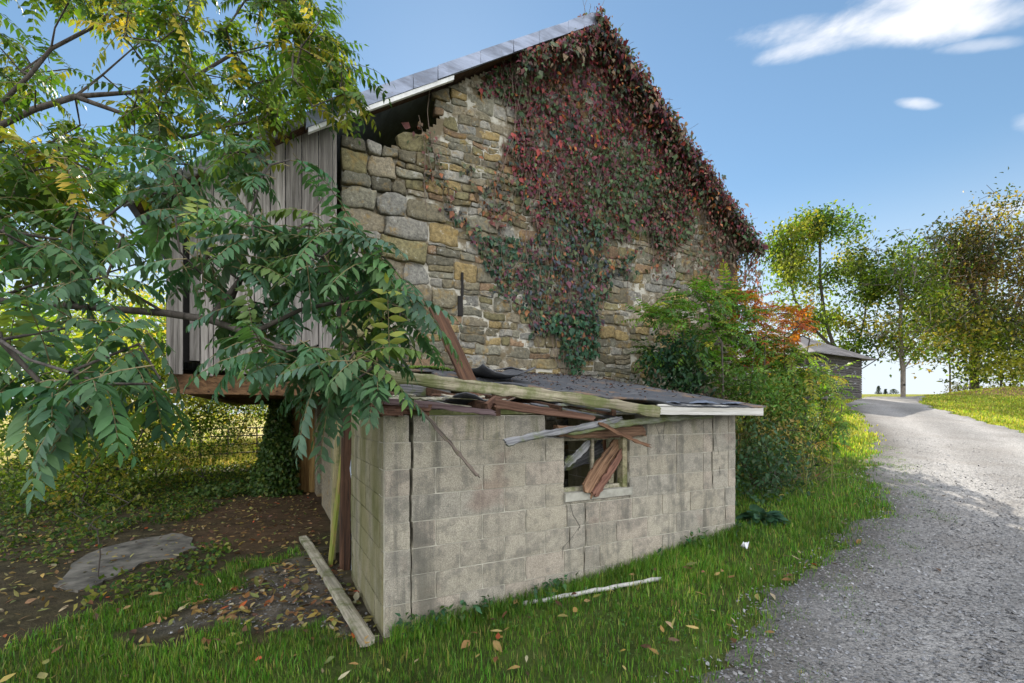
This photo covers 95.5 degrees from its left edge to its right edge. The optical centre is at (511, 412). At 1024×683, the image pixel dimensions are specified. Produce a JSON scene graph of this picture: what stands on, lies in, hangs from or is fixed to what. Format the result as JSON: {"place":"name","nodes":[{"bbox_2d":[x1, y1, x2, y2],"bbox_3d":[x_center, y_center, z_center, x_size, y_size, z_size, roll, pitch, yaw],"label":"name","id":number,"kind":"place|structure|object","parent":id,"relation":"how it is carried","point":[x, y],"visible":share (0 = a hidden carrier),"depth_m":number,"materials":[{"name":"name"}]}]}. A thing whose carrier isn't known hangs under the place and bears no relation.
{"place":"outdoors","nodes":[
{"label":"outdoors","id":0,"kind":"place"},
{"bbox_2d":[0,387,1023,682],"bbox_3d":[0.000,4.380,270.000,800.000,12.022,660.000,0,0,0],"label":"ground","id":1,"kind":"structure","parent":0,"point":[38,585],"depth_m":4.00,"materials":[{"name":"green plant"}]},
{"bbox_2d":[11,415,74,503],"bbox_3d":[-8.608,0.827,8.586,1.236,1.722,1.220,0,0,0],"label":"sapling","id":2,"kind":"object","parent":1,"relation":"on","point":[31,451],"visible":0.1,"depth_m":8.26,"materials":[{"name":"green plant"}]},
{"bbox_2d":[0,369,91,501],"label":"wood bush","id":3,"kind":"object","parent":1,"relation":"on","point":[4,432],"visible":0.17,"depth_m":8.41,"materials":[{"name":"green plant"}]},
{"bbox_2d":[0,270,101,452],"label":"tree","id":4,"kind":"object","parent":1,"relation":"on","point":[15,318],"visible":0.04,"depth_m":14.87,"materials":[{"name":"green plant"}]},
{"bbox_2d":[0,401,170,523],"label":"wood bush","id":5,"kind":"object","parent":1,"relation":"on","point":[61,483],"visible":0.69,"depth_m":7.87,"materials":[{"name":"green plant"}]},
{"bbox_2d":[43,473,150,576],"bbox_3d":[-4.228,1.157,4.806,0.842,1.094,0.856,0,0,26],"label":"sapling","id":6,"kind":"object","parent":1,"relation":"on","point":[99,545],"visible":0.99,"depth_m":4.74,"materials":[{"name":"green plant"}]},
{"bbox_2d":[52,412,154,480],"bbox_3d":[-8.674,0.627,9.986,1.597,2.112,1.596,0,0,5],"label":"sapling","id":7,"kind":"object","parent":1,"relation":"on","point":[135,436],"visible":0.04,"depth_m":10.25,"materials":[{"name":"green plant"}]},
{"bbox_2d":[0,289,221,505],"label":"wood tree","id":8,"kind":"object","parent":1,"relation":"on","point":[157,361],"visible":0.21,"depth_m":9.47,"materials":[{"name":"green plant"}]},
{"bbox_2d":[0,269,226,470],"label":"wood tree","id":9,"kind":"object","parent":1,"relation":"on","point":[122,297],"visible":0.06,"depth_m":12.61,"materials":[{"name":"green plant"}]},
{"bbox_2d":[54,533,196,592],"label":"concrete slab","id":10,"kind":"structure","parent":1,"relation":"on","point":[77,578],"depth_m":5.39,"materials":[{"name":"grey concrete"}]},
{"bbox_2d":[0,456,254,614],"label":"undergrowth","id":11,"kind":"object","parent":1,"relation":"on","point":[167,505],"visible":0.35,"depth_m":7.41,"materials":[{"name":"green plant"}]},
{"bbox_2d":[13,288,249,480],"bbox_3d":[-8.835,-0.727,11.768,4.966,5.182,4.776,0,0,0],"label":"wood tree","id":12,"kind":"object","parent":1,"relation":"on","point":[144,317],"visible":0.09,"depth_m":11.41,"materials":[{"name":"green plant"}]},
{"bbox_2d":[74,264,255,456],"bbox_3d":[-13.259,-2.091,17.631,7.557,7.633,7.320,0,0,0],"label":"wood tree","id":13,"kind":"object","parent":1,"relation":"on","point":[142,294],"visible":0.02,"depth_m":17.56,"materials":[{"name":"green plant"}]},
{"bbox_2d":[140,406,264,490],"bbox_3d":[-6.831,0.912,10.594,2.780,2.487,2.508,0,0,0],"label":"wood bush","id":14,"kind":"object","parent":1,"relation":"on","point":[214,457],"visible":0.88,"depth_m":10.46,"materials":[{"name":"green plant"}]},
{"bbox_2d":[163,387,267,439],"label":"wood tree","id":15,"kind":"object","parent":1,"relation":"on","point":[240,417],"visible":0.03,"depth_m":25.50,"materials":[{"name":"green plant"}]},
{"bbox_2d":[187,397,268,449],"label":"wood tree","id":16,"kind":"object","parent":1,"relation":"on","point":[259,412],"visible":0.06,"depth_m":20.33,"materials":[{"name":"green plant"}]},
{"bbox_2d":[0,0,462,515],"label":"ailanthus tree","id":17,"kind":"object","parent":1,"relation":"on","point":[73,259],"visible":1,"depth_m":2.86,"materials":[{"name":"green plant"}]},
{"bbox_2d":[199,427,263,455],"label":"metal gate","id":18,"kind":"structure","parent":1,"relation":"on","point":[256,443],"depth_m":16.21,"materials":[{"name":"metal"}]},
{"bbox_2d":[219,405,267,431],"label":"wood tree","id":19,"kind":"object","parent":1,"relation":"on","point":[253,414],"visible":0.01,"depth_m":23.95,"materials":[{"name":"green plant"}]},
{"bbox_2d":[188,399,303,499],"bbox_3d":[-5.504,0.687,9.511,2.415,2.174,1.060,0,0,0],"label":"ivy mound","id":20,"kind":"object","parent":1,"relation":"on","point":[272,469],"visible":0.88,"depth_m":9.45,"materials":[{"name":"green plant"}]},
{"bbox_2d":[253,407,266,449],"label":"wood tree","id":21,"kind":"object","parent":1,"relation":"on","point":[255,448],"depth_m":14.38,"materials":[{"name":"green plant"}]},
{"bbox_2d":[299,535,374,646],"bbox_3d":[-1.900,1.644,4.749,0.119,0.058,3.387,0,-1,-31],"label":"plank","id":22,"kind":"object","parent":1,"relation":"on","point":[357,624],"visible":0.99,"depth_m":4.06,"materials":[{"name":"grey wood"}]},
{"bbox_2d":[123,12,759,520],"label":"stone barn","id":23,"kind":"structure","parent":1,"relation":"on","point":[379,180],"depth_m":7.09,"materials":[{"name":"stone"}]},
{"bbox_2d":[289,400,314,492],"bbox_3d":[-4.566,0.721,9.840,0.893,2.050,0.160,0,0,0],"label":"stable door","id":24,"kind":"structure","parent":23,"relation":"attached to","point":[306,475],"depth_m":9.85,"materials":[{"name":"wood"}]},
{"bbox_2d":[401,2,768,374],"bbox_3d":[2.061,-3.534,8.225,7.963,6.835,0.714,0,0,-27],"label":"creeper","id":25,"kind":"object","parent":23,"relation":"attached to","point":[586,42],"visible":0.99,"depth_m":7.99,"materials":[{"name":"red plant"}]},
{"bbox_2d":[0,458,1021,682],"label":"fallen leaves","id":26,"kind":"object","parent":1,"relation":"on","point":[356,596],"visible":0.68,"depth_m":4.22,"materials":[{"name":"brown plant"}]},
{"bbox_2d":[328,348,765,637],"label":"block shed","id":27,"kind":"structure","parent":1,"relation":"on","point":[424,519],"depth_m":4.07,"materials":[{"name":"concrete"}]},
{"bbox_2d":[383,396,444,401],"bbox_3d":[-0.779,-0.113,3.755,0.628,0.033,0.054,-7,43,-49],"label":"splinter","id":28,"kind":"object","parent":27,"relation":"on","point":[430,398],"visible":0.6,"depth_m":3.82,"materials":[{"name":"grey wood"}]},
{"bbox_2d":[377,365,453,372],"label":"moss","id":29,"kind":"object","parent":27,"relation":"on","point":[431,367],"visible":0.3,"depth_m":6.43,"materials":[{"name":"green plant"}]},
{"bbox_2d":[399,384,450,396],"bbox_3d":[-1.012,-0.275,5.451,0.603,0.160,0.039,2,-1,-28],"label":"plank","id":30,"kind":"object","parent":27,"relation":"on","point":[417,390],"visible":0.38,"depth_m":5.39,"materials":[{"name":"grey wood"}]},
{"bbox_2d":[395,385,479,477],"bbox_3d":[-0.550,0.142,3.507,0.054,1.039,0.037,-48,24,-19],"label":"lath","id":31,"kind":"object","parent":27,"relation":"attached to","point":[449,441],"visible":0.77,"depth_m":3.53,"materials":[{"name":"wood"}]},
{"bbox_2d":[384,398,495,415],"bbox_3d":[-0.531,-0.047,3.547,0.897,0.063,0.048,6,-3,-26],"label":"rail","id":32,"kind":"object","parent":27,"relation":"on","point":[449,407],"visible":0.81,"depth_m":3.55,"materials":[{"name":"brown wood"}]},
{"bbox_2d":[429,393,453,396],"bbox_3d":[-0.544,-0.153,4.534,0.522,0.028,0.059,6,39,-12],"label":"splinter","id":33,"kind":"object","parent":27,"relation":"on","point":[435,394],"visible":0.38,"depth_m":4.49,"materials":[{"name":"wood"}]},
{"bbox_2d":[429,307,484,398],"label":"beam","id":34,"kind":"structure","parent":27,"relation":"on","point":[464,371],"depth_m":5.00,"materials":[{"name":"brown wood"}]},
{"bbox_2d":[441,394,484,397],"bbox_3d":[-0.459,-0.159,4.405,0.451,0.031,0.039,2,39,-28],"label":"splinter","id":35,"kind":"object","parent":27,"relation":"on","point":[482,396],"visible":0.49,"depth_m":4.35,"materials":[{"name":"beige wood"}]},
{"bbox_2d":[435,397,505,399],"bbox_3d":[-0.383,-0.129,4.165,0.676,0.035,0.042,0,0,7],"label":"splinter","id":36,"kind":"object","parent":27,"relation":"on","point":[463,398],"visible":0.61,"depth_m":4.16,"materials":[{"name":"beige wood"}]},
{"bbox_2d":[484,395,502,408],"bbox_3d":[-0.152,-0.101,3.848,0.039,0.072,0.222,-15,20,43],"label":"plank","id":37,"kind":"object","parent":27,"relation":"on","point":[489,404],"visible":0.66,"depth_m":3.80,"materials":[{"name":"brown wood"}]},
{"bbox_2d":[453,364,535,378],"bbox_3d":[-0.241,-0.493,5.745,0.691,0.173,0.944,0,0,-28],"label":"roofing felt","id":38,"kind":"object","parent":27,"relation":"on","point":[482,370],"visible":0.83,"depth_m":5.44,"materials":[{"name":"black"}]},
{"bbox_2d":[444,392,558,404],"bbox_3d":[-0.147,-0.092,4.561,1.069,0.214,0.758,0,0,-28],"label":"roofing felt","id":39,"kind":"object","parent":27,"relation":"on","point":[465,395],"visible":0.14,"depth_m":4.23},
{"bbox_2d":[494,367,523,370],"bbox_3d":[-0.084,-0.626,6.729,0.512,0.069,0.301,0,0,-28],"label":"roofing felt","id":40,"kind":"object","parent":27,"relation":"on","point":[506,368],"visible":0.58,"depth_m":6.65,"materials":[{"name":"black"}]},
{"bbox_2d":[384,370,660,417],"bbox_3d":[0.231,-0.144,3.788,2.503,0.123,0.082,7,-3,-25],"label":"rafter","id":41,"kind":"object","parent":27,"relation":"attached to","point":[461,385],"visible":0.94,"depth_m":3.70,"materials":[{"name":"beige wood"}]},
{"bbox_2d":[492,399,595,420],"bbox_3d":[0.300,-0.011,4.004,1.023,0.077,0.040,8,-15,-26],"label":"plank","id":42,"kind":"object","parent":27,"relation":"on","point":[520,407],"visible":1,"depth_m":3.95,"materials":[{"name":"wood"}]},
{"bbox_2d":[503,416,622,446],"bbox_3d":[0.493,0.144,4.037,1.311,0.096,0.044,-11,-36,-32],"label":"board","id":43,"kind":"object","parent":27,"relation":"attached to","point":[511,441],"visible":0.98,"depth_m":3.96,"materials":[{"name":"grey wood"}]},
{"bbox_2d":[530,403,617,417],"bbox_3d":[0.603,-0.013,4.321,1.008,0.046,0.084,6,19,-27],"label":"debris board","id":44,"kind":"object","parent":27,"relation":"attached to","point":[595,415],"visible":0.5,"depth_m":4.33,"materials":[{"name":"wood"}]},
{"bbox_2d":[564,440,590,467],"bbox_3d":[0.616,0.377,4.370,0.385,0.102,0.037,-44,19,-18],"label":"board","id":45,"kind":"object","parent":27,"relation":"attached to","point":[580,451],"visible":0.94,"depth_m":4.35,"materials":[{"name":"grey wood"}]},
{"bbox_2d":[564,440,602,458],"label":"stored board","id":46,"kind":"object","parent":27,"relation":"in","point":[598,445],"visible":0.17,"depth_m":5.28,"materials":[{"name":"black wood"}]},
{"bbox_2d":[564,447,603,470],"bbox_3d":[0.738,0.464,4.791,0.989,0.167,0.058,-17,-8,-27],"label":"stored board","id":47,"kind":"object","parent":27,"relation":"in","point":[584,459],"visible":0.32,"depth_m":4.81,"materials":[{"name":"grey wood"}]},
{"bbox_2d":[563,437,632,501],"bbox_3d":[0.778,0.514,4.441,0.783,0.576,0.224,0,0,-28],"label":"window frame","id":48,"kind":"structure","parent":27,"relation":"in","point":[611,489],"depth_m":4.45,"materials":[{"name":"wood"}]},
{"bbox_2d":[582,439,618,498],"bbox_3d":[0.885,0.496,4.453,0.048,0.190,0.763,-14,29,52],"label":"board","id":49,"kind":"object","parent":27,"relation":"attached to","point":[597,471],"visible":0.78,"depth_m":4.41,"materials":[{"name":"brown wood"}]},
{"bbox_2d":[563,403,638,414],"bbox_3d":[0.868,-0.037,4.313,0.960,0.045,0.087,6,19,-27],"label":"debris board","id":50,"kind":"object","parent":27,"relation":"attached to","point":[603,409],"visible":0.45,"depth_m":4.25,"materials":[{"name":"brown wood"}]},
{"bbox_2d":[476,370,726,397],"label":"roof litter","id":51,"kind":"object","parent":27,"relation":"on","point":[590,384],"visible":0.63,"depth_m":6.27,"materials":[{"name":"brown plant"}]},
{"bbox_2d":[591,448,621,496],"bbox_3d":[0.974,0.515,4.472,0.052,0.117,0.778,-13,28,52],"label":"board","id":52,"kind":"object","parent":27,"relation":"attached to","point":[597,490],"visible":0.74,"depth_m":4.40,"materials":[{"name":"brown wood"}]},
{"bbox_2d":[598,422,651,447],"bbox_3d":[1.052,0.209,4.308,0.653,0.060,0.035,21,-10,-22],"label":"lath","id":53,"kind":"object","parent":27,"relation":"on","point":[617,432],"visible":1,"depth_m":4.29,"materials":[{"name":"brown wood"}]},
{"bbox_2d":[568,415,714,434],"bbox_3d":[1.296,0.079,4.458,1.855,0.109,0.048,-5,-33,-26],"label":"board","id":54,"kind":"object","parent":27,"relation":"attached to","point":[644,421],"visible":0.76,"depth_m":4.45,"materials":[{"name":"grey wood"}]},
{"bbox_2d":[395,518,747,640],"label":"wall weeds","id":55,"kind":"object","parent":1,"relation":"on","point":[477,607],"depth_m":3.74,"materials":[{"name":"green plant"}]},
{"bbox_2d":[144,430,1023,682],"bbox_3d":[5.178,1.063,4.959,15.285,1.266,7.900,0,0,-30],"label":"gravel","id":56,"kind":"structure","parent":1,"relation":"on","point":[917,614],"depth_m":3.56,"materials":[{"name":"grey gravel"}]},
{"bbox_2d":[525,577,660,604],"bbox_3d":[0.723,1.556,4.074,1.318,0.128,0.042,0,0,-15],"label":"pole","id":57,"kind":"object","parent":1,"relation":"on","point":[599,589],"visible":0.77,"depth_m":4.08,"materials":[{"name":"grey wood"}]},
{"bbox_2d":[631,329,722,396],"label":"broadleaf shrub","id":58,"kind":"object","parent":1,"relation":"on","point":[692,381],"visible":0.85,"depth_m":7.05,"materials":[{"name":"green plant"}]},
{"bbox_2d":[620,267,757,449],"bbox_3d":[2.773,-0.623,7.568,1.952,3.457,2.246,0,0,41],"label":"sumac shrub","id":59,"kind":"object","parent":1,"relation":"on","point":[667,315],"visible":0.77,"depth_m":7.28,"materials":[{"name":"green plant"}]},
{"bbox_2d":[684,258,793,427],"bbox_3d":[3.867,-0.805,8.279,1.803,3.638,1.702,0,0,-44],"label":"sumac shrub","id":60,"kind":"object","parent":1,"relation":"on","point":[743,343],"visible":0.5,"depth_m":7.97,"materials":[{"name":"green plant"}]},
{"bbox_2d":[741,542,748,548],"bbox_3d":[2.362,1.339,4.714,0.075,0.080,0.033,0,0,0],"label":"paper scrap","id":61,"kind":"object","parent":1,"relation":"on","point":[744,545],"visible":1,"depth_m":4.71,"materials":[{"name":"white paper"}]},
{"bbox_2d":[686,342,833,490],"bbox_3d":[4.058,0.304,7.750,2.132,2.776,2.968,0,0,31],"label":"tangled bush","id":62,"kind":"object","parent":1,"relation":"on","point":[762,392],"visible":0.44,"depth_m":7.16,"materials":[{"name":"green plant"}]},
{"bbox_2d":[735,504,789,525],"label":"hosta","id":63,"kind":"object","parent":1,"relation":"on","point":[756,512],"visible":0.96,"depth_m":5.48,"materials":[{"name":"green plant"}]},
{"bbox_2d":[713,266,823,407],"bbox_3d":[4.785,-0.933,8.732,2.170,3.764,2.166,0,0,0],"label":"sumac shrub","id":64,"kind":"object","parent":1,"relation":"on","point":[794,336],"visible":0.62,"depth_m":8.49,"materials":[{"name":"orange plant"}]},
{"bbox_2d":[735,415,819,507],"bbox_3d":[3.579,0.776,6.699,1.351,1.586,2.301,0,0,28],"label":"nettle clump","id":65,"kind":"object","parent":1,"relation":"on","point":[759,462],"visible":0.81,"depth_m":6.33,"materials":[{"name":"green plant"}]},
{"bbox_2d":[736,449,847,488],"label":"dead stalks","id":66,"kind":"object","parent":1,"relation":"on","point":[805,472],"visible":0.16,"depth_m":7.15,"materials":[{"name":"plant"}]},
{"bbox_2d":[725,387,867,489],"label":"tall grass","id":67,"kind":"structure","parent":1,"relation":"on","point":[789,441],"depth_m":7.17,"materials":[{"name":"green plant"}]},
{"bbox_2d":[739,338,865,468],"bbox_3d":[5.215,-0.108,8.575,2.037,3.034,3.265,0,0,44],"label":"bramble bush","id":68,"kind":"object","parent":1,"relation":"on","point":[821,378],"visible":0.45,"depth_m":8.24,"materials":[{"name":"green plant"}]},
{"bbox_2d":[737,331,876,400],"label":"board outbuilding","id":69,"kind":"structure","parent":1,"relation":"on","point":[841,357],"depth_m":19.78,"materials":[{"name":"grey wood"}]},
{"bbox_2d":[755,199,914,369],"bbox_3d":[18.871,-6.982,27.098,10.814,12.285,6.630,0,0,0],"label":"tree","id":70,"kind":"object","parent":1,"relation":"on","point":[794,259],"visible":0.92,"depth_m":26.07,"materials":[{"name":"green plant"}]},
{"bbox_2d":[874,386,882,393],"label":"conifer","id":71,"kind":"object","parent":1,"relation":"on","point":[878,391],"visible":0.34,"depth_m":94.94,"materials":[{"name":"green plant"}]},
{"bbox_2d":[889,389,898,393],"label":"distant bush","id":72,"kind":"object","parent":1,"relation":"on","point":[893,391],"visible":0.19,"depth_m":91.88,"materials":[{"name":"green plant"}]},
{"bbox_2d":[849,227,982,396],"bbox_3d":[21.442,-5.465,24.779,7.243,9.432,5.762,0,0,0],"label":"tree","id":73,"kind":"object","parent":1,"relation":"on","point":[910,275],"visible":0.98,"depth_m":24.46,"materials":[{"name":"green plant"}]},
{"bbox_2d":[868,167,1023,389],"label":"tree","id":74,"kind":"object","parent":1,"relation":"on","point":[988,268],"visible":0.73,"depth_m":25.40,"materials":[{"name":"green plant"}]},
{"bbox_2d":[885,240,1009,392],"bbox_3d":[31.136,-6.626,33.034,9.876,10.887,6.511,0,0,-37],"label":"tree","id":75,"kind":"object","parent":1,"relation":"on","point":[976,286],"visible":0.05,"depth_m":32.59,"materials":[{"name":"green plant"}]},
{"bbox_2d":[934,380,984,393],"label":"verge bush","id":76,"kind":"object","parent":1,"relation":"on","point":[957,386],"visible":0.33,"depth_m":27.28,"materials":[{"name":"green plant"}]},
{"bbox_2d":[909,307,1023,389],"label":"tree","id":77,"kind":"object","parent":1,"relation":"on","point":[1013,364],"visible":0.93,"depth_m":24.61,"materials":[{"name":"green plant"}]},
{"bbox_2d":[982,376,1023,386],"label":"verge bush","id":78,"kind":"object","parent":1,"relation":"on","point":[1018,384],"visible":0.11,"depth_m":28.51,"materials":[{"name":"green plant"}]},
{"bbox_2d":[0,385,1023,682],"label":"grass","id":79,"kind":"structure","parent":0,"point":[674,555],"depth_m":3.69,"materials":[{"name":"green plant"}]},
{"bbox_2d":[0,0,1023,414],"label":"sky","id":80,"kind":"structure","parent":0,"point":[900,108],"materials":[{"name":"blue"}]},
{"bbox_2d":[697,396,1023,682],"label":"driveway","id":81,"kind":"structure","parent":0,"point":[905,417],"depth_m":4.23,"materials":[{"name":"grey gravel"}]}
]}

